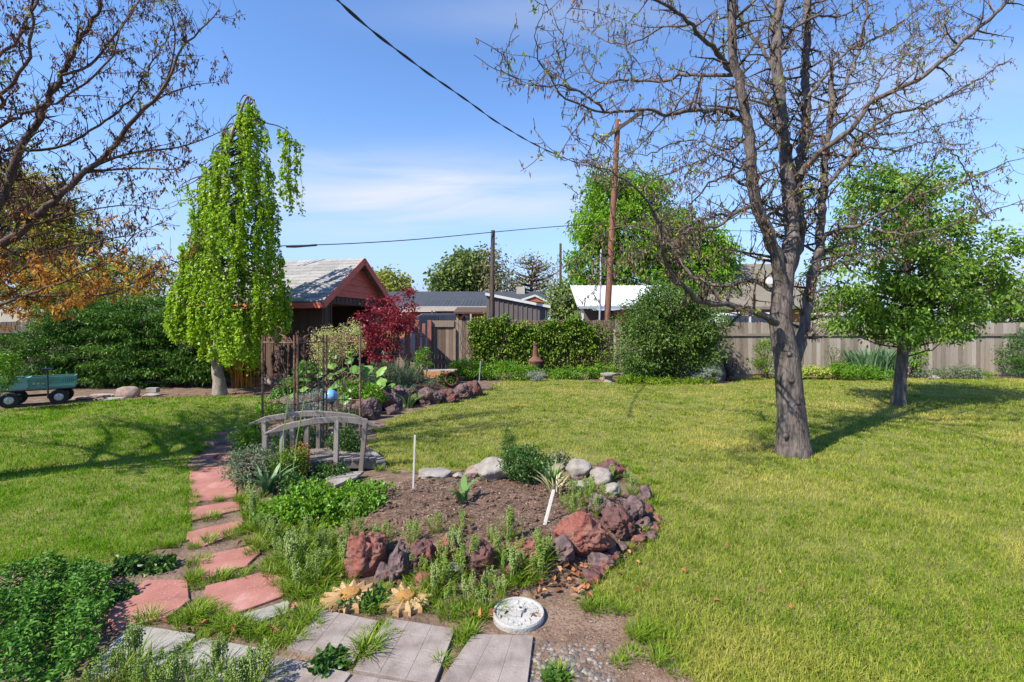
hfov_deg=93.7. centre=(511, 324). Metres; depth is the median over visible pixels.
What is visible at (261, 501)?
grass tuft
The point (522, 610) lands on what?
round plaque
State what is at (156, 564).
leafy weed
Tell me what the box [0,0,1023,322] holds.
sky
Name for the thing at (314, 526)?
grass tuft
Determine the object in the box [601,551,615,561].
lava rock
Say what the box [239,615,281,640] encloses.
grass tuft
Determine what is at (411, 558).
seed stalk clump
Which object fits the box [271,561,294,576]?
grass tuft
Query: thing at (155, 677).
seed stalk clump
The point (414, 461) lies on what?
garden stake
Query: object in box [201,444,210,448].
grass tuft
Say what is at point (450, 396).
lava rock
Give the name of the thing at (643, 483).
grass tuft
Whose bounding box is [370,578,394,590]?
grass tuft
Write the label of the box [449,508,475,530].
seed stalk clump
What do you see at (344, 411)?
leafy herb
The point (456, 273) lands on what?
tree
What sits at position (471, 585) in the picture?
seed stalk clump
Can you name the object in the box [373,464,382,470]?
grass tuft
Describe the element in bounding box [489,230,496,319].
utility post
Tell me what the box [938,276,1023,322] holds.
tree
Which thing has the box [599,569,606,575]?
lava rock
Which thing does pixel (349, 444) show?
bushy herb
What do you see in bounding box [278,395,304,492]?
allium stalk
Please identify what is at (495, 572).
seed stalk clump
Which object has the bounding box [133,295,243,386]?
yew bush
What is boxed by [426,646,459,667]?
grass tuft
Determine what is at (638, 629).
grass tuft
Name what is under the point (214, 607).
grass tuft
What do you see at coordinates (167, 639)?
grey paver
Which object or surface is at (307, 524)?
seed stalk clump
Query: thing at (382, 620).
grass tuft
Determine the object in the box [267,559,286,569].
grass tuft
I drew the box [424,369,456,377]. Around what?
planter box
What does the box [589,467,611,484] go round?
boulder
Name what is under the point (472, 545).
seed stalk clump
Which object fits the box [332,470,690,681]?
mulch chips
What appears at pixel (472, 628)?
grass tuft
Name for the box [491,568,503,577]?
lava rock
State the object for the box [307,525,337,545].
seed stalk clump
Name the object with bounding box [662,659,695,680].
grass tuft
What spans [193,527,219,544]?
grass tuft
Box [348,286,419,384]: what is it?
burgundy shrub
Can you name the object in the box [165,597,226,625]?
grass tuft
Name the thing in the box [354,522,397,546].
seed stalk clump
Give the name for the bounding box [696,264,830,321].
tan roof house
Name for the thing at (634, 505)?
lava rock
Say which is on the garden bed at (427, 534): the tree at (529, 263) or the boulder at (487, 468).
the boulder at (487, 468)
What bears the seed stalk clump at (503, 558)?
on the garden bed at (427, 534)
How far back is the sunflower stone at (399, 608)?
2.96 m
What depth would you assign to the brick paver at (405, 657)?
2.51 m
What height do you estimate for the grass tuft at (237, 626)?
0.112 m
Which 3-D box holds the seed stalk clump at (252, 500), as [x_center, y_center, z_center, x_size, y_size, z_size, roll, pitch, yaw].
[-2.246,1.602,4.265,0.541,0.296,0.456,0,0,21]
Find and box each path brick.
[201,454,218,458]
[204,441,220,444]
[213,432,226,435]
[216,445,231,450]
[217,454,234,459]
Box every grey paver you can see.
[85,625,195,677]
[159,638,268,681]
[233,600,297,625]
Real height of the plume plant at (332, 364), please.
2.096 m
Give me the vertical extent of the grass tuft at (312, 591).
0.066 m
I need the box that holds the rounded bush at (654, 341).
[598,277,743,380]
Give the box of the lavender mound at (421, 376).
[404,371,439,386]
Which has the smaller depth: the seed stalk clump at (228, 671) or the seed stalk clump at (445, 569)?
the seed stalk clump at (228, 671)
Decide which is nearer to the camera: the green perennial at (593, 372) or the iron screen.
the iron screen
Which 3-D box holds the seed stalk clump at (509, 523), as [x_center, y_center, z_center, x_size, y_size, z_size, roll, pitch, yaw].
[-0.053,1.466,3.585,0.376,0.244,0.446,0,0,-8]
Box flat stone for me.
[325,471,363,487]
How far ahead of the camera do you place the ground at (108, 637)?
3.73 m
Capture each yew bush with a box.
[0,291,124,387]
[60,294,190,388]
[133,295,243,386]
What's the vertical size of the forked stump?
0.708 m
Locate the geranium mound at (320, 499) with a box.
[243,476,397,529]
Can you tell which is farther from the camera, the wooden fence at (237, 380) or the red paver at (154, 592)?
the wooden fence at (237, 380)
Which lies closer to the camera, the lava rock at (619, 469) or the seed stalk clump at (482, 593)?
the seed stalk clump at (482, 593)
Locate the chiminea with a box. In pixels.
[528,343,542,373]
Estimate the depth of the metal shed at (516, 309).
21.00 m
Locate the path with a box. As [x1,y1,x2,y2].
[530,576,691,681]
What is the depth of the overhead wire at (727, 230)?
18.91 m
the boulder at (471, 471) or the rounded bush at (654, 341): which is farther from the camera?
the rounded bush at (654, 341)
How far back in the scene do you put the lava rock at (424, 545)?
3.33 m
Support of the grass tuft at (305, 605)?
on the ground at (108, 637)
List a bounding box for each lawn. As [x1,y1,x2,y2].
[0,396,267,574]
[368,376,1023,681]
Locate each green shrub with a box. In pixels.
[0,347,33,410]
[623,359,651,378]
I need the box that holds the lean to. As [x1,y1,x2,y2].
[453,307,485,357]
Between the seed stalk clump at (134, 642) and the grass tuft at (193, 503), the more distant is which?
the grass tuft at (193, 503)
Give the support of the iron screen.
on the ground at (108, 637)
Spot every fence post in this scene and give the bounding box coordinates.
[405,331,409,370]
[415,320,419,368]
[422,324,425,368]
[427,320,431,368]
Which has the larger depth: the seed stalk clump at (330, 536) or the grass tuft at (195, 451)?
the grass tuft at (195, 451)
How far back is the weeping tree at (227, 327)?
11.85 m
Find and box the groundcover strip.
[612,371,717,384]
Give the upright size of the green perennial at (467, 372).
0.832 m
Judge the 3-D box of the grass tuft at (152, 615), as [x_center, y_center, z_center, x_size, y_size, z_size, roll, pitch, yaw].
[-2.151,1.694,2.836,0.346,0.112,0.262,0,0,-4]
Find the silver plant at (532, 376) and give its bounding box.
[527,369,546,380]
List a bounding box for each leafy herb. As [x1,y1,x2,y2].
[225,422,261,453]
[242,410,271,435]
[274,469,326,494]
[313,458,352,480]
[324,406,368,426]
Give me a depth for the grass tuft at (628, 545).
3.69 m
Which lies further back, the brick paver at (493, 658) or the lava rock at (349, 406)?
the lava rock at (349, 406)
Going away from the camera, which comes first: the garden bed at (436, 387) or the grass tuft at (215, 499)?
the grass tuft at (215, 499)
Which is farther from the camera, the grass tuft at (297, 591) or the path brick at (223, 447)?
the path brick at (223, 447)
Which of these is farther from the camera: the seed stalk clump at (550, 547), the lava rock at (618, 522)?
the lava rock at (618, 522)
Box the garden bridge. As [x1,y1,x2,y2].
[248,410,385,473]
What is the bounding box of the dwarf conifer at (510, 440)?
[498,422,516,457]
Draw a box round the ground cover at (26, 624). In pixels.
[0,551,118,681]
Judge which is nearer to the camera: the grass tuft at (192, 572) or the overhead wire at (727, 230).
the grass tuft at (192, 572)
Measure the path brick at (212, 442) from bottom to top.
0.050 m
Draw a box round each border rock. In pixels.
[71,396,93,399]
[90,393,114,396]
[97,397,127,400]
[115,386,140,397]
[141,393,161,396]
[927,375,940,378]
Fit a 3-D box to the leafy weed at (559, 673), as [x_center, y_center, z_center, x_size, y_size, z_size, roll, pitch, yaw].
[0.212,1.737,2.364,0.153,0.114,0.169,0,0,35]
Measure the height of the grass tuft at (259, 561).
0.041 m
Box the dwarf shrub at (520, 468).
[496,441,554,484]
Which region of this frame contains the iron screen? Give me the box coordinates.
[261,327,360,441]
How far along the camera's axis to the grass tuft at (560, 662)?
2.39 m
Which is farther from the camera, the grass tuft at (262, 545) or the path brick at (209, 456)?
the path brick at (209, 456)
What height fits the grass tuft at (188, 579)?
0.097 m
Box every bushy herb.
[217,442,281,488]
[262,445,312,484]
[269,422,332,452]
[322,423,367,452]
[545,449,574,465]
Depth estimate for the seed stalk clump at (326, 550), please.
3.47 m
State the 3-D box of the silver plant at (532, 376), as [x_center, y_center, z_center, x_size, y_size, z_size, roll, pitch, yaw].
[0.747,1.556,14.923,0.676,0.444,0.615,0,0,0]
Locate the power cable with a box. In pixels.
[336,0,599,167]
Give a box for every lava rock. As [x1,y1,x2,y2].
[340,403,350,413]
[343,531,386,578]
[350,397,381,420]
[370,390,396,410]
[374,561,388,582]
[384,384,407,408]
[385,404,399,414]
[388,540,412,583]
[395,578,402,584]
[405,388,416,404]
[409,537,435,570]
[409,566,419,575]
[413,571,430,587]
[416,387,442,404]
[428,377,445,384]
[436,534,460,561]
[438,388,459,402]
[449,580,461,594]
[453,383,473,399]
[463,537,497,579]
[468,380,482,396]
[468,578,480,590]
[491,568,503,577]
[501,562,516,575]
[513,538,546,563]
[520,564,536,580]
[551,533,574,567]
[553,510,614,556]
[582,567,603,584]
[585,552,615,564]
[587,493,615,515]
[587,565,603,569]
[596,563,611,569]
[598,458,626,478]
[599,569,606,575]
[600,506,635,540]
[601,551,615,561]
[606,548,620,562]
[618,542,627,551]
[623,495,645,522]
[629,534,645,542]
[635,516,652,530]
[635,530,644,542]
[638,484,652,500]
[644,531,657,539]
[645,502,654,512]
[647,512,663,523]
[650,522,659,531]
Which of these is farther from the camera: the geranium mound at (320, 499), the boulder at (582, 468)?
the boulder at (582, 468)
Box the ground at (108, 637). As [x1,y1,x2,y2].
[0,351,1023,681]
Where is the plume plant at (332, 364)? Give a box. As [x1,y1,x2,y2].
[289,317,395,404]
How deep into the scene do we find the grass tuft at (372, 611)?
2.91 m
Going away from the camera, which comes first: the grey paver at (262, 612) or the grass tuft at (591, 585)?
the grey paver at (262, 612)
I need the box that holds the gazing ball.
[328,390,337,410]
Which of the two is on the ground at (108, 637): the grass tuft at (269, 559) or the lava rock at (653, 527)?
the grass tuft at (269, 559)
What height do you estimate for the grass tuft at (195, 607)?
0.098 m
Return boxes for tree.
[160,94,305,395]
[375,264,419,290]
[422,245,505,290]
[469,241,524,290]
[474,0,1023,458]
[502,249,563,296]
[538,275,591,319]
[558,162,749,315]
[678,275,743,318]
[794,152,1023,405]
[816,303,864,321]
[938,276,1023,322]
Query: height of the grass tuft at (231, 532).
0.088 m
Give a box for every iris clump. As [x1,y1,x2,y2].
[394,383,416,392]
[395,391,426,407]
[841,344,896,378]
[864,347,914,378]
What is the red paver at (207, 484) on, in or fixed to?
on the ground at (108, 637)
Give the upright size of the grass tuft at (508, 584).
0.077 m
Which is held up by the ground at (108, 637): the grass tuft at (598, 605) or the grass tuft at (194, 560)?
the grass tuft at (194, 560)
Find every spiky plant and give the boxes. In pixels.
[531,456,573,487]
[533,470,571,493]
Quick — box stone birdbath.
[600,372,616,381]
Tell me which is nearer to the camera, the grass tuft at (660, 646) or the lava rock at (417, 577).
the grass tuft at (660, 646)
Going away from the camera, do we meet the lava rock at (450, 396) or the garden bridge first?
the garden bridge
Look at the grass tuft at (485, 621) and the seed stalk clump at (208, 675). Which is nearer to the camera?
the seed stalk clump at (208, 675)
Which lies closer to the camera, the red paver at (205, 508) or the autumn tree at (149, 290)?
the red paver at (205, 508)
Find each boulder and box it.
[418,467,451,478]
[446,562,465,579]
[452,472,462,477]
[464,465,478,477]
[474,457,508,481]
[552,463,564,471]
[565,458,591,477]
[565,480,587,492]
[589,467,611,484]
[604,482,619,494]
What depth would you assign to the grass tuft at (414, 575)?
3.23 m
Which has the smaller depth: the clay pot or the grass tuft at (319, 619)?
the grass tuft at (319, 619)
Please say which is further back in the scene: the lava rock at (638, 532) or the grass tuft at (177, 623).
the lava rock at (638, 532)
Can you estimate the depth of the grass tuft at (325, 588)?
3.12 m
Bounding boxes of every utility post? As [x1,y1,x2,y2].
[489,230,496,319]
[559,243,561,319]
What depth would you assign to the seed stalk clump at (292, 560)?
3.31 m
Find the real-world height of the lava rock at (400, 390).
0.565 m
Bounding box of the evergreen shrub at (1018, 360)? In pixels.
[988,324,1023,377]
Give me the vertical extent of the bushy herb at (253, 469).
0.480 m
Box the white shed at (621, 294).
[570,285,670,346]
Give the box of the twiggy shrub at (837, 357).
[822,343,860,377]
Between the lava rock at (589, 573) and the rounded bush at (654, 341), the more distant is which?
the rounded bush at (654, 341)
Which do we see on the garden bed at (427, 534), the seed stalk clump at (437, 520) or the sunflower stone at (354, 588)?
the seed stalk clump at (437, 520)
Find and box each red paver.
[103,580,189,632]
[186,521,242,546]
[189,465,236,502]
[189,501,239,521]
[199,545,259,580]
[204,572,282,616]
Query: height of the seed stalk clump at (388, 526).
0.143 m
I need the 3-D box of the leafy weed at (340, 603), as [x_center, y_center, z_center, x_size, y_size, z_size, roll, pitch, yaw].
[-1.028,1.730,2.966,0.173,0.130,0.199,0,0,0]
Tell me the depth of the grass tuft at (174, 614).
2.88 m
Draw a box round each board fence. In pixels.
[0,321,176,380]
[614,322,1023,375]
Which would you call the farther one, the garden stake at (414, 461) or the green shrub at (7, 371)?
the green shrub at (7, 371)
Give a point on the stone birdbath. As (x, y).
(608, 376)
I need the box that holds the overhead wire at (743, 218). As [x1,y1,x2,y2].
[626,218,1023,235]
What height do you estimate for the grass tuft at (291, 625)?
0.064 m
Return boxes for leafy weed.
[92,574,139,603]
[105,552,148,576]
[138,550,180,577]
[303,642,351,678]
[331,593,356,614]
[358,583,396,612]
[540,662,571,681]
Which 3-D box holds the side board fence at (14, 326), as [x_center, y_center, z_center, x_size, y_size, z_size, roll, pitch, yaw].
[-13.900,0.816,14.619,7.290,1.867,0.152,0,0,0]
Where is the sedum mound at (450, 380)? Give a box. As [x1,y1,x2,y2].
[435,370,461,385]
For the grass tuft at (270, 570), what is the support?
on the ground at (108, 637)
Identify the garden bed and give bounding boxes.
[247,378,484,422]
[333,472,647,588]
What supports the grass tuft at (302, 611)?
on the ground at (108, 637)
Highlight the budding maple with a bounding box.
[0,0,245,335]
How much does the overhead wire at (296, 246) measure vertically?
1.462 m
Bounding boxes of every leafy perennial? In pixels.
[247,396,291,421]
[336,376,388,403]
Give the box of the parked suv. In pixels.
[395,313,468,360]
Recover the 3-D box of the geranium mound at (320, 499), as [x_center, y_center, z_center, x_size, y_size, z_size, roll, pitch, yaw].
[-1.714,1.572,4.373,1.258,0.390,0.714,0,0,0]
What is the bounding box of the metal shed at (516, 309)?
[485,293,550,359]
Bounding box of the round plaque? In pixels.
[493,597,543,633]
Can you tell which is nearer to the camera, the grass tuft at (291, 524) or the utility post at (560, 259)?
the grass tuft at (291, 524)
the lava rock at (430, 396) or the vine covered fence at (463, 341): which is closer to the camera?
the lava rock at (430, 396)
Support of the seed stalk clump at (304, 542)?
on the ground at (108, 637)
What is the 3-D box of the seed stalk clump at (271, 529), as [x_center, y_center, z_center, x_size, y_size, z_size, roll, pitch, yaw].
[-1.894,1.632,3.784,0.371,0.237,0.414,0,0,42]
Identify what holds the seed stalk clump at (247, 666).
on the ground at (108, 637)
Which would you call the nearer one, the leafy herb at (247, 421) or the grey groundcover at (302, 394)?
the leafy herb at (247, 421)
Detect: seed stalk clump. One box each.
[65,655,124,681]
[65,672,91,681]
[78,639,160,681]
[80,616,176,674]
[114,650,184,681]
[118,641,181,681]
[125,650,190,681]
[137,652,195,681]
[165,646,209,681]
[182,652,234,681]
[185,666,220,681]
[188,624,258,673]
[203,662,261,681]
[211,646,291,681]
[218,635,292,681]
[220,490,274,521]
[230,502,258,519]
[238,481,256,498]
[239,487,265,501]
[246,513,267,535]
[247,510,291,540]
[254,519,295,549]
[261,531,321,573]
[267,533,324,567]
[268,536,288,560]
[275,552,304,579]
[275,562,324,593]
[278,526,314,552]
[285,513,329,537]
[294,550,348,584]
[297,525,346,555]
[297,548,329,573]
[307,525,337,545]
[315,533,347,569]
[317,545,337,564]
[331,517,372,542]
[334,494,367,520]
[350,516,372,535]
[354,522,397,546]
[382,519,398,538]
[391,518,428,543]
[403,546,425,570]
[404,562,458,599]
[408,553,438,575]
[419,551,464,590]
[423,511,448,532]
[429,540,451,568]
[429,585,464,606]
[437,543,478,582]
[440,527,472,555]
[443,523,464,538]
[443,578,457,598]
[447,570,479,606]
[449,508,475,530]
[453,533,493,569]
[466,584,499,610]
[476,571,495,595]
[482,574,516,599]
[483,525,496,542]
[486,565,499,584]
[487,506,524,540]
[488,544,535,584]
[493,531,516,561]
[495,550,515,574]
[507,549,530,568]
[508,534,524,556]
[517,531,562,570]
[521,546,562,583]
[527,526,545,540]
[543,533,560,560]
[555,492,570,506]
[556,492,586,514]
[565,477,581,495]
[569,489,589,506]
[574,474,597,496]
[580,480,605,500]
[586,493,609,515]
[595,482,616,497]
[609,464,618,481]
[620,470,632,483]
[623,473,650,495]
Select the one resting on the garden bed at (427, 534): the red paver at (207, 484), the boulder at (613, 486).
the boulder at (613, 486)
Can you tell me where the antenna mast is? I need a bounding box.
[599,249,601,319]
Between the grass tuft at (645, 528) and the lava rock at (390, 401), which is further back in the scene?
the lava rock at (390, 401)
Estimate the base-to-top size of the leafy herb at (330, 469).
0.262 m
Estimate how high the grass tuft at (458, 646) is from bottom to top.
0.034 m
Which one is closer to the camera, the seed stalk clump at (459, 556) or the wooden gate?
the seed stalk clump at (459, 556)
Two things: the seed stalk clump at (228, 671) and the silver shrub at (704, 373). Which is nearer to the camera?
the seed stalk clump at (228, 671)
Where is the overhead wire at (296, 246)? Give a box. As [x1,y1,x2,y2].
[280,223,606,247]
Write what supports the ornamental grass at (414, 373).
on the garden bed at (436, 387)
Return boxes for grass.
[370,354,425,385]
[399,362,427,383]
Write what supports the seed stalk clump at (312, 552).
on the ground at (108, 637)
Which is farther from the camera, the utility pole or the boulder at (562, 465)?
the utility pole
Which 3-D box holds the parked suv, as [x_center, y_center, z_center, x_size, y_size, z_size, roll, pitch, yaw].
[-3.755,0.597,23.470,3.554,2.295,1.860,0,0,0]
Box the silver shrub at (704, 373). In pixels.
[689,364,722,382]
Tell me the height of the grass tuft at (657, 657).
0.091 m
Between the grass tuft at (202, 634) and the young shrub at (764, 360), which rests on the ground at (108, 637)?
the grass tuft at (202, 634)
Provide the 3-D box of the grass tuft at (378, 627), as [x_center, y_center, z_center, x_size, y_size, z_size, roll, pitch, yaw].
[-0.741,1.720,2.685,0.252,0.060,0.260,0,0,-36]
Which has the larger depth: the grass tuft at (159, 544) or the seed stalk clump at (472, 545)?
the grass tuft at (159, 544)
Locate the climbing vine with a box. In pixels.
[454,309,613,371]
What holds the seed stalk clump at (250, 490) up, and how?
on the ground at (108, 637)
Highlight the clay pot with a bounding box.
[444,372,457,385]
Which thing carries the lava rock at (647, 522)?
on the garden bed at (427, 534)
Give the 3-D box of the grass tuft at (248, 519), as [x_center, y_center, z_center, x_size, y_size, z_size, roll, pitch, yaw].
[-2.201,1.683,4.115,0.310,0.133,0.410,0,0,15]
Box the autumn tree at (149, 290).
[0,165,179,322]
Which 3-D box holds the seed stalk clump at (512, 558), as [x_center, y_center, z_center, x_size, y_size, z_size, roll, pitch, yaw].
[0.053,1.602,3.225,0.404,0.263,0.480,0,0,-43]
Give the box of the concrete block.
[146,387,159,392]
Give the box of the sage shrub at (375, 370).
[361,358,398,384]
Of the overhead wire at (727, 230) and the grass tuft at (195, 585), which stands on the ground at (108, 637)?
the grass tuft at (195, 585)
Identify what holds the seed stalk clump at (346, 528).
on the garden bed at (427, 534)
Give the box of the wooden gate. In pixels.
[431,320,454,368]
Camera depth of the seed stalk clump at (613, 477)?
5.36 m
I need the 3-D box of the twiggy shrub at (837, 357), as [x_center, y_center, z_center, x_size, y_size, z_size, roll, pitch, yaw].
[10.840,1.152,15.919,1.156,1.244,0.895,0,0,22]
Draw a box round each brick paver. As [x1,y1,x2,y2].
[256,656,350,681]
[287,610,377,665]
[347,674,399,681]
[353,618,453,681]
[440,634,532,681]
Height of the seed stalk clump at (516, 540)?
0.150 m
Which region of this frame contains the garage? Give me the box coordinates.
[154,258,395,384]
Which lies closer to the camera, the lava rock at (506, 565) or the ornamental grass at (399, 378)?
the lava rock at (506, 565)
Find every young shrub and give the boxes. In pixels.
[746,337,774,378]
[908,339,933,377]
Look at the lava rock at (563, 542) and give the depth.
3.39 m
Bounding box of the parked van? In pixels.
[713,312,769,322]
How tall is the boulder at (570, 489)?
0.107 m
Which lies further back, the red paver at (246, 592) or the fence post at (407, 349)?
the fence post at (407, 349)
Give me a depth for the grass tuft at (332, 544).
3.62 m
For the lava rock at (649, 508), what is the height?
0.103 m
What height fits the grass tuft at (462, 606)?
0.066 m
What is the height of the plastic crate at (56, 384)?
0.248 m
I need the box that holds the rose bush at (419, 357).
[410,346,433,378]
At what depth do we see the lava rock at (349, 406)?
8.99 m
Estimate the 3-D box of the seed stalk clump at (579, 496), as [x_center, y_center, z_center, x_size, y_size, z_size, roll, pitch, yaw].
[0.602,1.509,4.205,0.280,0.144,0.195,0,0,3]
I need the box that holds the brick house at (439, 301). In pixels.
[381,287,546,350]
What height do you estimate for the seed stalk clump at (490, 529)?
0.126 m
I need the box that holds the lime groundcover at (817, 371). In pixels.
[802,364,840,378]
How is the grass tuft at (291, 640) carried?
on the ground at (108, 637)
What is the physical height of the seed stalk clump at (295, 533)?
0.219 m
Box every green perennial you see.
[445,356,539,380]
[538,362,619,379]
[825,360,893,380]
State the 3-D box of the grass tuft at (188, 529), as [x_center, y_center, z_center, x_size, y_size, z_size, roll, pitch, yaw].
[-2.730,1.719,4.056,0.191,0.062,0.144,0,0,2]
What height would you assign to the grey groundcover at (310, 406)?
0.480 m
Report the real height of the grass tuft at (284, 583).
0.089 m
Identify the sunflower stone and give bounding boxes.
[319,579,374,613]
[379,582,432,617]
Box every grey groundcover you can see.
[275,388,329,406]
[282,396,343,423]
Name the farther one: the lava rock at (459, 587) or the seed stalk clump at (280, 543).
the seed stalk clump at (280, 543)
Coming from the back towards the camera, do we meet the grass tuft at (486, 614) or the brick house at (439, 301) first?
the brick house at (439, 301)
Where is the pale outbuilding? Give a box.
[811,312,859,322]
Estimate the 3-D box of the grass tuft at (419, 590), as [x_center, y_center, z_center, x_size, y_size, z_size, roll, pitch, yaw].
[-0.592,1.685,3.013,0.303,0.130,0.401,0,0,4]
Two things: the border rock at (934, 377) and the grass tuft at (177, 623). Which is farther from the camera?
the border rock at (934, 377)
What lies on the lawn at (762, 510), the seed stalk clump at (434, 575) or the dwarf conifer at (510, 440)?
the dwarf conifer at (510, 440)
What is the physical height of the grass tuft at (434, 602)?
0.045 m
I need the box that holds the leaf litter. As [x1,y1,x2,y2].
[77,392,802,633]
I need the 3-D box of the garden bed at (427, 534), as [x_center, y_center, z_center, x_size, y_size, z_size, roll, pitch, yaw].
[-0.138,1.668,4.415,3.325,0.188,2.730,0,0,0]
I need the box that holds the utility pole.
[598,111,641,368]
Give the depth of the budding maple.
5.36 m
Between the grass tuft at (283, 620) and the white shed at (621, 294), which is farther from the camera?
the white shed at (621, 294)
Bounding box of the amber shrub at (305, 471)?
[288,440,313,477]
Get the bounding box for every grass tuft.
[117,546,148,556]
[123,598,172,625]
[140,551,158,557]
[153,539,175,549]
[159,607,187,625]
[160,537,181,548]
[162,608,184,622]
[164,636,199,656]
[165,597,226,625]
[165,612,208,633]
[175,509,198,519]
[176,566,215,583]
[177,625,215,649]
[179,525,196,532]
[179,567,206,578]
[180,492,201,500]
[180,498,201,506]
[180,595,218,610]
[181,552,212,567]
[181,578,210,591]
[183,503,196,510]
[183,592,221,618]
[186,540,201,549]
[187,615,226,636]
[188,446,201,453]
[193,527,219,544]
[194,608,250,635]
[198,508,224,521]
[198,606,235,629]
[200,564,241,583]
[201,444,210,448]
[203,599,235,617]
[204,609,249,634]
[210,493,230,502]
[210,602,263,634]
[217,523,244,540]
[219,616,260,640]
[220,563,254,579]
[225,488,249,501]
[232,493,248,505]
[233,521,251,532]
[235,512,257,531]
[235,521,264,534]
[236,544,265,554]
[239,529,261,545]
[239,530,281,551]
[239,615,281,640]
[242,616,270,643]
[243,493,272,507]
[243,520,267,532]
[249,558,267,569]
[250,560,284,576]
[252,552,281,565]
[253,619,282,641]
[255,629,282,650]
[261,572,289,586]
[262,599,297,618]
[264,612,305,634]
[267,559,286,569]
[268,624,301,649]
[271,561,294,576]
[272,576,294,593]
[274,579,314,602]
[278,565,309,583]
[278,622,312,646]
[280,616,307,635]
[282,517,324,534]
[283,520,301,530]
[286,593,339,625]
[286,598,312,615]
[287,581,324,598]
[288,582,330,606]
[297,533,326,550]
[297,567,339,590]
[300,610,330,629]
[303,518,328,536]
[309,540,346,559]
[309,591,327,604]
[311,528,338,542]
[314,579,342,596]
[318,567,346,583]
[319,552,343,571]
[322,560,344,577]
[322,561,343,572]
[326,579,353,591]
[328,566,361,583]
[336,621,384,663]
[343,652,365,670]
[345,621,403,657]
[351,585,402,616]
[358,618,401,643]
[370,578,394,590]
[372,614,392,628]
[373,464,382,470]
[391,577,439,604]
[392,575,430,591]
[405,568,429,582]
[412,570,450,595]
[414,555,456,576]
[422,595,441,613]
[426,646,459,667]
[432,597,463,621]
[442,618,475,644]
[444,599,487,625]
[447,614,485,638]
[448,634,467,651]
[464,606,490,625]
[478,596,513,620]
[490,576,514,590]
[497,564,547,588]
[533,655,577,681]
[566,589,603,611]
[578,594,616,615]
[580,578,599,586]
[589,586,609,599]
[591,586,621,602]
[598,596,633,615]
[604,645,632,669]
[616,640,648,662]
[619,619,653,639]
[622,616,656,642]
[625,611,663,636]
[626,543,636,550]
[628,624,660,645]
[633,523,648,531]
[634,478,648,486]
[642,638,680,667]
[643,634,678,661]
[646,477,662,484]
[648,624,686,648]
[650,495,669,505]
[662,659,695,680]
[673,649,692,664]
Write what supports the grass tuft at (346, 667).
on the ground at (108, 637)
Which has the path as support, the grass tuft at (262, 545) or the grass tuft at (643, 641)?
the grass tuft at (643, 641)
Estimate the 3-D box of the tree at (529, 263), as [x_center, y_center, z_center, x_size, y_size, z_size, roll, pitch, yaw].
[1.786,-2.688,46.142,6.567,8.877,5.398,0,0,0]
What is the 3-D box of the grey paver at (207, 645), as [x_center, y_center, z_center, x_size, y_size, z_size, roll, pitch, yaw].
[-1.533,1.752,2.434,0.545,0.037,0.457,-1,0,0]
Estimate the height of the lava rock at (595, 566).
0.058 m
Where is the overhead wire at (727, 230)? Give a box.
[633,229,1018,234]
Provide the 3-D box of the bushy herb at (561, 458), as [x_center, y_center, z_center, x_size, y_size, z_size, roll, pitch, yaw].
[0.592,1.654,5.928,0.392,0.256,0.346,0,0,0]
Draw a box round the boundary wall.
[0,311,36,324]
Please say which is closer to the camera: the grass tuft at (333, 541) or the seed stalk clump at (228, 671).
the seed stalk clump at (228, 671)
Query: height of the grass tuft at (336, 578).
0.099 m
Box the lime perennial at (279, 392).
[267,360,320,399]
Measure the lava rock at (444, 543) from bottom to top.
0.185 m
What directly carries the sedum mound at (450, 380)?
on the garden bed at (436, 387)
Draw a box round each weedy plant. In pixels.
[596,351,615,371]
[908,362,986,378]
[968,369,999,377]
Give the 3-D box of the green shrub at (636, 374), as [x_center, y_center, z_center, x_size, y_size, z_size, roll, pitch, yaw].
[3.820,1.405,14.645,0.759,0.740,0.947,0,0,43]
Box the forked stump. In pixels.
[722,358,736,381]
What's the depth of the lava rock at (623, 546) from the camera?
3.65 m
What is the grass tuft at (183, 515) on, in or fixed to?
on the lawn at (113, 473)
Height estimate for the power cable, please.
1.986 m
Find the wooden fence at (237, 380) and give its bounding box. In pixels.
[228,345,264,387]
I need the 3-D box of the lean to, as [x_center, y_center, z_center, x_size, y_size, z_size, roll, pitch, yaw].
[-1.945,0.430,23.100,1.547,2.641,1.600,0,0,0]
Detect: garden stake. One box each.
[412,435,415,488]
[543,489,554,524]
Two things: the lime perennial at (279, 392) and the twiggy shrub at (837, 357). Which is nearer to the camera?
the lime perennial at (279, 392)
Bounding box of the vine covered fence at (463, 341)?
[453,320,617,371]
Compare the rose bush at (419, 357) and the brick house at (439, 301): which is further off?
the brick house at (439, 301)
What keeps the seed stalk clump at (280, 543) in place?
on the ground at (108, 637)
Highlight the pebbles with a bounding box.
[528,640,617,681]
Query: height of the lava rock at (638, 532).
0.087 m
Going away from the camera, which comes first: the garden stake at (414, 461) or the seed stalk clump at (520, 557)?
the seed stalk clump at (520, 557)
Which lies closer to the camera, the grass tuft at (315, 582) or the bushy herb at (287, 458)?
the grass tuft at (315, 582)
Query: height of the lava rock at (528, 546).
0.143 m
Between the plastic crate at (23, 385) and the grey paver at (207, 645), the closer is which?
the grey paver at (207, 645)
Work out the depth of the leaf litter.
3.19 m
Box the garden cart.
[0,368,76,407]
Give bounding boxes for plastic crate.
[0,376,29,390]
[28,374,77,388]

